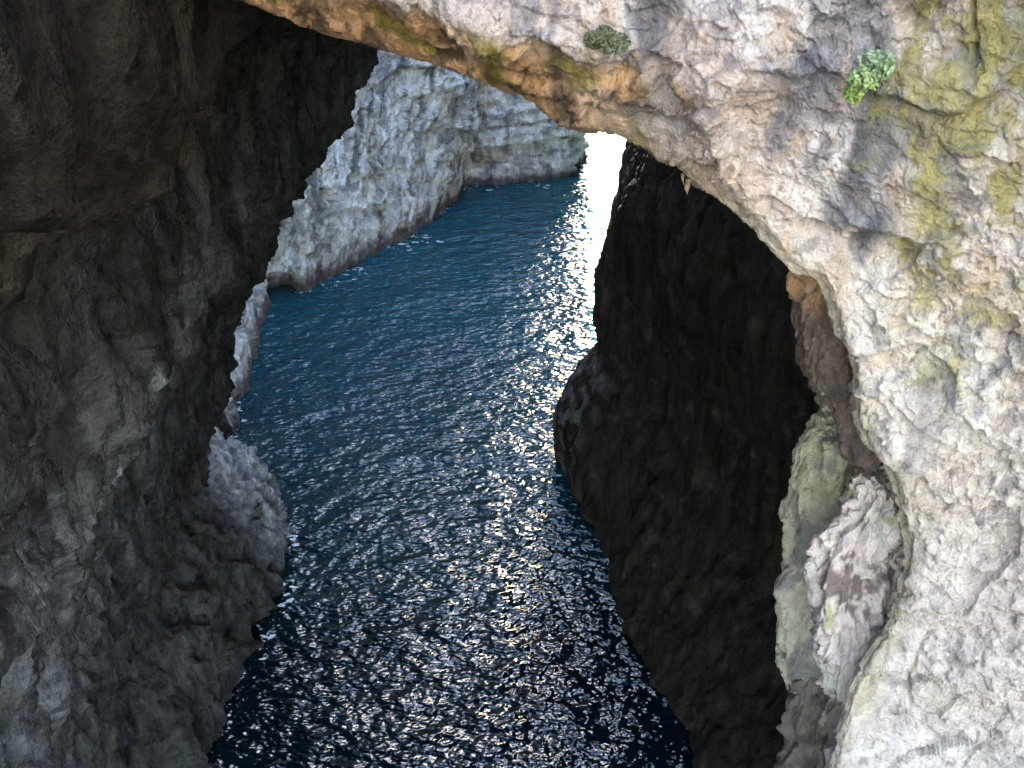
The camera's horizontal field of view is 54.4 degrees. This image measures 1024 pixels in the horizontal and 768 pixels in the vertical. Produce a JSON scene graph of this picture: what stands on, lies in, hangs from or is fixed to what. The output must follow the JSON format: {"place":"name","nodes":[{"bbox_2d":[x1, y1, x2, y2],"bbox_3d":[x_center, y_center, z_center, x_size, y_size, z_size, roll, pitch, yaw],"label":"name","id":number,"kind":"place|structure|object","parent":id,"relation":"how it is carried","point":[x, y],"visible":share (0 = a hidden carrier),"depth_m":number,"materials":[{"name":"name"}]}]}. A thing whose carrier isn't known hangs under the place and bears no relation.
{"place":"outdoors","nodes":[
{"label":"outdoors","id":0,"kind":"place"},
{"bbox_2d":[0,0,378,767],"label":"overhanging cliff","id":1,"kind":"structure","parent":0,"point":[160,160],"depth_m":15.31,"materials":[{"name":"stone"}]},
{"bbox_2d":[215,50,481,434],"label":"pale cliff","id":2,"kind":"structure","parent":0,"point":[390,171],"depth_m":70.80,"materials":[{"name":"stone"}]},
{"bbox_2d":[206,132,694,767],"bbox_3d":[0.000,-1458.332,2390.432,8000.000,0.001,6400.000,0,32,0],"label":"sea water","id":3,"kind":"structure","parent":0,"point":[454,602],"depth_m":46.49,"materials":[{"name":"blue liquid"}]},
{"bbox_2d":[121,427,290,767],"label":"rock ledge","id":4,"kind":"object","parent":3,"relation":"in","point":[224,585],"visible":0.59,"depth_m":37.14,"materials":[{"name":"stone"}]},
{"bbox_2d":[229,184,560,659],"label":"foam","id":5,"kind":"object","parent":3,"relation":"on","point":[286,594],"visible":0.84,"depth_m":46.21,"materials":[{"name":"grey"}]},
{"bbox_2d":[461,80,589,187],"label":"headland","id":6,"kind":"structure","parent":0,"point":[518,138],"depth_m":82.71,"materials":[{"name":"stone"}]},
{"bbox_2d":[235,0,1023,767],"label":"natural arch","id":7,"kind":"structure","parent":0,"point":[889,214],"depth_m":7.72,"materials":[{"name":"stone"}]},
{"bbox_2d":[583,25,630,54],"bbox_3d":[0.700,-2.488,7.226,0.358,0.224,0.170,-4,32,-6],"label":"cushion shrub","id":8,"kind":"object","parent":7,"relation":"on","point":[601,36],"visible":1,"depth_m":7.21,"materials":[{"name":"green plant"}]},
{"bbox_2d":[681,173,685,184],"bbox_3d":[1.398,-1.677,8.151,0.042,0.092,0.043,0,32,0],"label":"stalactite","id":9,"kind":"object","parent":7,"relation":"hanging from","point":[683,175],"visible":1,"depth_m":8.13},
{"bbox_2d":[684,178,691,193],"bbox_3d":[1.443,-1.620,8.164,0.056,0.132,0.051,0,32,0],"label":"stalactite","id":10,"kind":"object","parent":7,"relation":"attached to","point":[687,183],"visible":1,"depth_m":8.14},
{"bbox_2d":[773,677,833,767],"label":"boulder","id":11,"kind":"object","parent":7,"relation":"on","point":[804,732],"visible":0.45,"depth_m":12.64,"materials":[{"name":"grey stone"}]},
{"bbox_2d":[773,395,863,726],"bbox_3d":[3.735,2.280,11.833,1.309,4.427,1.135,19,37,28],"label":"rock slab","id":12,"kind":"object","parent":11,"relation":"on","point":[823,471],"visible":0.38,"depth_m":11.14,"materials":[{"name":"grey stone"}]},
{"bbox_2d":[786,271,892,500],"bbox_3d":[3.197,0.041,9.315,1.537,2.654,0.820,9,33,15],"label":"rock buttress","id":13,"kind":"object","parent":7,"relation":"attached to","point":[822,360],"visible":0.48,"depth_m":8.97,"materials":[{"name":"brown stone"}]},
{"bbox_2d":[801,473,903,767],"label":"rock column","id":14,"kind":"object","parent":7,"relation":"attached to","point":[853,565],"visible":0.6,"depth_m":10.12,"materials":[{"name":"grey stone"}]},
{"bbox_2d":[842,49,894,103],"bbox_3d":[2.458,-2.119,6.893,0.368,0.418,0.220,24,39,33],"label":"shrub","id":15,"kind":"object","parent":7,"relation":"attached to","point":[881,60],"depth_m":6.83,"materials":[{"name":"green plant"}]},
{"bbox_2d":[552,140,819,767],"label":"cave cliff","id":16,"kind":"structure","parent":0,"point":[686,407],"depth_m":35.79,"materials":[{"name":"stone"}]}
]}

